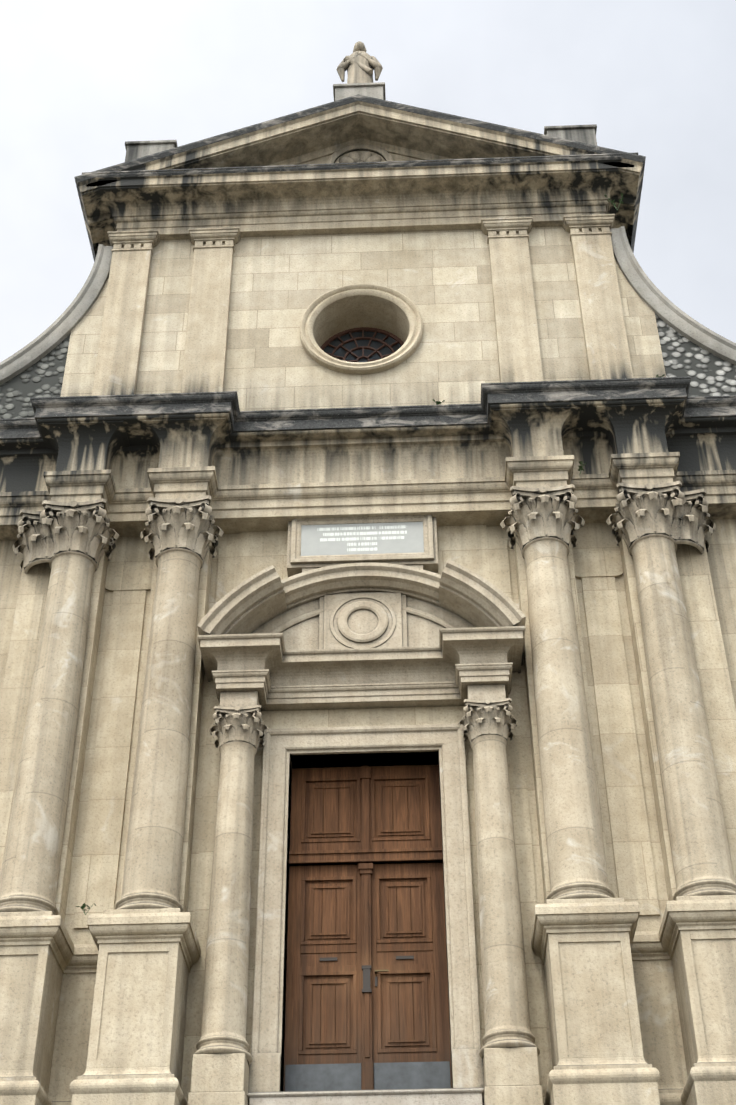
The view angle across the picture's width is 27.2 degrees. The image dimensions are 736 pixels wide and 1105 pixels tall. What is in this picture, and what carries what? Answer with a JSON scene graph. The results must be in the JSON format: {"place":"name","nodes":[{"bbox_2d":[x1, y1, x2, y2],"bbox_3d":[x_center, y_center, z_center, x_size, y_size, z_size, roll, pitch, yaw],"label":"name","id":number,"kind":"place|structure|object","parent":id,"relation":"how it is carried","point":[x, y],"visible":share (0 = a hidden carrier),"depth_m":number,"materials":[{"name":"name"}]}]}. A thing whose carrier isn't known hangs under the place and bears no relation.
{"place":"outdoors","nodes":[
{"label":"outdoors","id":0,"kind":"place"},
{"bbox_2d":[0,0,735,361],"label":"sky","id":1,"kind":"structure","parent":0,"point":[80,80],"materials":[{"name":"white"}]},
{"bbox_3d":[-0.030,6.622,16.609,4.408,0.380,1.154,-2,-38,1],"label":"landing","id":2,"kind":"object","parent":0,"visible":0},
{"bbox_2d":[188,1047,542,1104],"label":"column pedestals","id":3,"kind":"object","parent":2,"relation":"on","point":[511,1076],"visible":0.9,"depth_m":17.09,"materials":[{"name":"stone"}]},
{"bbox_2d":[192,735,539,1065],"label":"columns","id":4,"kind":"structure","parent":3,"relation":"on","point":[505,1000],"depth_m":18.45,"materials":[{"name":"stone"}]},
{"bbox_2d":[247,1087,483,1104],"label":"steps","id":5,"kind":"structure","parent":2,"relation":"on","point":[452,1096],"depth_m":17.20,"materials":[{"name":"stone"}]},
{"bbox_3d":[-0.216,6.058,9.956,28.000,6.980,18.340,-2,-38,1],"label":"terrace","id":6,"kind":"object","parent":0,"visible":0},
{"bbox_2d":[0,512,735,1104],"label":"wall","id":7,"kind":"structure","parent":6,"relation":"on","point":[624,750],"depth_m":20.59,"materials":[{"name":"stone"}]},
{"bbox_2d":[287,515,437,576],"bbox_3d":[-0.081,-0.046,22.351,2.200,1.080,0.315,-2,-38,1],"label":"plaque frame","id":8,"kind":"object","parent":7,"relation":"attached to","point":[426,559],"visible":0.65,"depth_m":22.14,"materials":[{"name":"beige stone"}]},
{"bbox_2d":[301,522,423,555],"bbox_3d":[-0.086,-0.199,22.334,1.800,0.580,0.008,-2,-38,1],"label":"slate plaque","id":9,"kind":"object","parent":8,"relation":"in","point":[365,538],"visible":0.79,"depth_m":22.33,"materials":[{"name":"grey stone"}]},
{"bbox_2d":[136,226,589,410],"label":"wall","id":10,"kind":"structure","parent":7,"relation":"on","point":[441,280],"depth_m":25.67,"materials":[{"name":"stone"}]},
{"bbox_2d":[86,154,632,245],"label":"entablature","id":11,"kind":"structure","parent":10,"relation":"on","point":[360,200],"depth_m":26.98,"materials":[{"name":"stone"}]},
{"bbox_2d":[74,94,645,244],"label":"pediment","id":12,"kind":"structure","parent":11,"relation":"on","point":[605,154],"depth_m":27.07,"materials":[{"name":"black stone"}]},
{"bbox_2d":[125,82,596,161],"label":"pedestals","id":13,"kind":"object","parent":12,"relation":"on","point":[586,134],"visible":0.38,"depth_m":28.59,"materials":[{"name":"stone"}]},
{"bbox_2d":[336,41,382,83],"bbox_3d":[-0.163,-9.485,30.037,0.920,1.960,0.478,-2,-38,1],"label":"statue","id":14,"kind":"object","parent":13,"relation":"on","point":[359,64],"visible":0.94,"depth_m":29.95,"materials":[{"name":"stone"}]},
{"bbox_2d":[75,101,645,243],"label":"raking cornice","id":15,"kind":"structure","parent":11,"relation":"on","point":[291,141],"depth_m":27.73,"materials":[{"name":"stone"}]},
{"bbox_2d":[87,212,638,261],"bbox_3d":[-0.039,-5.417,30.203,10.134,2.432,4.550,-2,-38,1],"label":"cornice end","id":16,"kind":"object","parent":11,"relation":"on","point":[631,236],"depth_m":28.16,"materials":[{"name":"black stone"}]},
{"bbox_2d":[299,284,422,374],"bbox_3d":[-0.099,-3.524,25.664,2.070,2.070,0.875,-2,-38,1],"label":"round window frame","id":17,"kind":"object","parent":10,"relation":"attached to","point":[326,316],"visible":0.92,"depth_m":25.80,"materials":[{"name":"stone"}]},
{"bbox_2d":[321,327,403,361],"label":"rose bars","id":18,"kind":"object","parent":17,"relation":"attached to","point":[360,329],"visible":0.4,"depth_m":26.24,"materials":[{"name":"black metal"}]},
{"bbox_2d":[324,331,400,361],"bbox_3d":[-0.082,-3.257,26.005,1.610,1.610,0.001,-2,-38,1],"label":"window grille","id":19,"kind":"object","parent":18,"relation":"in","point":[385,350],"visible":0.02,"depth_m":26.24,"materials":[{"name":"black glass"}]},
{"bbox_2d":[285,142,436,164],"bbox_3d":[-0.132,-6.801,28.177,8.828,2.021,0.650,-2,-38,1],"label":"tympanum","id":20,"kind":"object","parent":10,"relation":"on","point":[323,158],"visible":0.02,"depth_m":28.23,"materials":[{"name":"stone"}]},
{"bbox_2d":[326,144,393,163],"bbox_3d":[-0.145,-7.088,27.989,3.280,1.400,0.100,-2,-38,1],"label":"rosette","id":21,"kind":"object","parent":20,"relation":"attached to","point":[357,157],"visible":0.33,"depth_m":28.20,"materials":[{"name":"stone"}]},
{"bbox_2d":[92,214,632,395],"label":"pilasters","id":22,"kind":"object","parent":10,"relation":"attached to","point":[517,337],"visible":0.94,"depth_m":25.62,"materials":[{"name":"stone"}]},
{"bbox_2d":[0,314,735,418],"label":"wing scales","id":23,"kind":"object","parent":10,"relation":"attached to","point":[710,374],"visible":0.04,"depth_m":24.81,"materials":[{"name":"grey stone"}]},
{"bbox_2d":[60,257,665,396],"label":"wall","id":24,"kind":"structure","parent":7,"relation":"on","point":[645,351],"depth_m":25.23,"materials":[{"name":"stone"}]},
{"bbox_2d":[0,226,735,384],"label":"wing coping","id":25,"kind":"object","parent":24,"relation":"attached to","point":[63,325],"visible":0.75,"depth_m":25.50,"materials":[{"name":"stone"}]},
{"bbox_2d":[209,698,517,752],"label":"capitals","id":26,"kind":"object","parent":7,"relation":"attached to","point":[481,717],"visible":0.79,"depth_m":20.06,"materials":[{"name":"stone"}]},
{"bbox_2d":[197,560,525,711],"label":"pediment","id":27,"kind":"structure","parent":26,"relation":"on","point":[362,635],"depth_m":20.90,"materials":[{"name":"stone"}]},
{"bbox_2d":[12,481,715,573],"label":"capitals","id":28,"kind":"object","parent":7,"relation":"attached to","point":[671,511],"visible":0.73,"depth_m":21.93,"materials":[{"name":"stone"}]},
{"bbox_2d":[248,724,484,1101],"bbox_3d":[-0.030,4.449,19.143,2.720,4.965,0.515,-2,-38,1],"label":"door frame","id":29,"kind":"object","parent":7,"relation":"attached to","point":[282,746],"visible":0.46,"depth_m":19.16,"materials":[{"name":"beige stone"}]},
{"bbox_2d":[283,765,451,1091],"bbox_3d":[-0.020,4.698,19.230,2.000,4.600,0.150,-2,-38,1],"label":"door","id":30,"kind":"structure","parent":29,"relation":"in","point":[366,881],"depth_m":19.27,"materials":[{"name":"brown wood"}]},
{"bbox_2d":[285,1061,450,1090],"bbox_3d":[-0.004,6.309,17.988,1.960,0.530,0.008,-2,-38,1],"label":"kick plate","id":31,"kind":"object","parent":30,"relation":"attached to","point":[347,1076],"depth_m":18.05,"materials":[{"name":"grey metal"}]},
{"bbox_2d":[375,969,387,972],"bbox_3d":[0.169,5.186,18.818,0.170,0.030,0.055,-2,-38,1],"label":"door handle","id":32,"kind":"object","parent":30,"relation":"attached to","point":[385,970],"depth_m":18.80,"materials":[{"name":"gold metal"}]},
{"bbox_2d":[0,899,735,1104],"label":"pedestal","id":33,"kind":"object","parent":7,"relation":"attached to","point":[642,1018],"visible":0.98,"depth_m":17.55,"materials":[{"name":"stone"}]},
{"bbox_2d":[0,895,735,915],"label":"column plinths","id":34,"kind":"object","parent":33,"relation":"on","point":[548,901],"depth_m":18.03,"materials":[{"name":"stone"}]},
{"bbox_2d":[0,537,735,914],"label":"columns","id":35,"kind":"structure","parent":34,"relation":"on","point":[574,843],"depth_m":19.70,"materials":[{"name":"stone"}]},
{"bbox_2d":[0,398,735,540],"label":"entablature","id":36,"kind":"structure","parent":7,"relation":"attached to","point":[125,467],"depth_m":22.77,"materials":[{"name":"stone"}]},
{"bbox_2d":[0,376,735,439],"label":"cornice","id":37,"kind":"structure","parent":36,"relation":"on","point":[378,417],"depth_m":22.95,"materials":[{"name":"black stone"}]},
{"bbox_2d":[75,193,664,914],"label":"weeds","id":38,"kind":"object","parent":7,"relation":"attached to","point":[439,403],"visible":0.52,"depth_m":23.05,"materials":[{"name":"green plant"}]}
]}

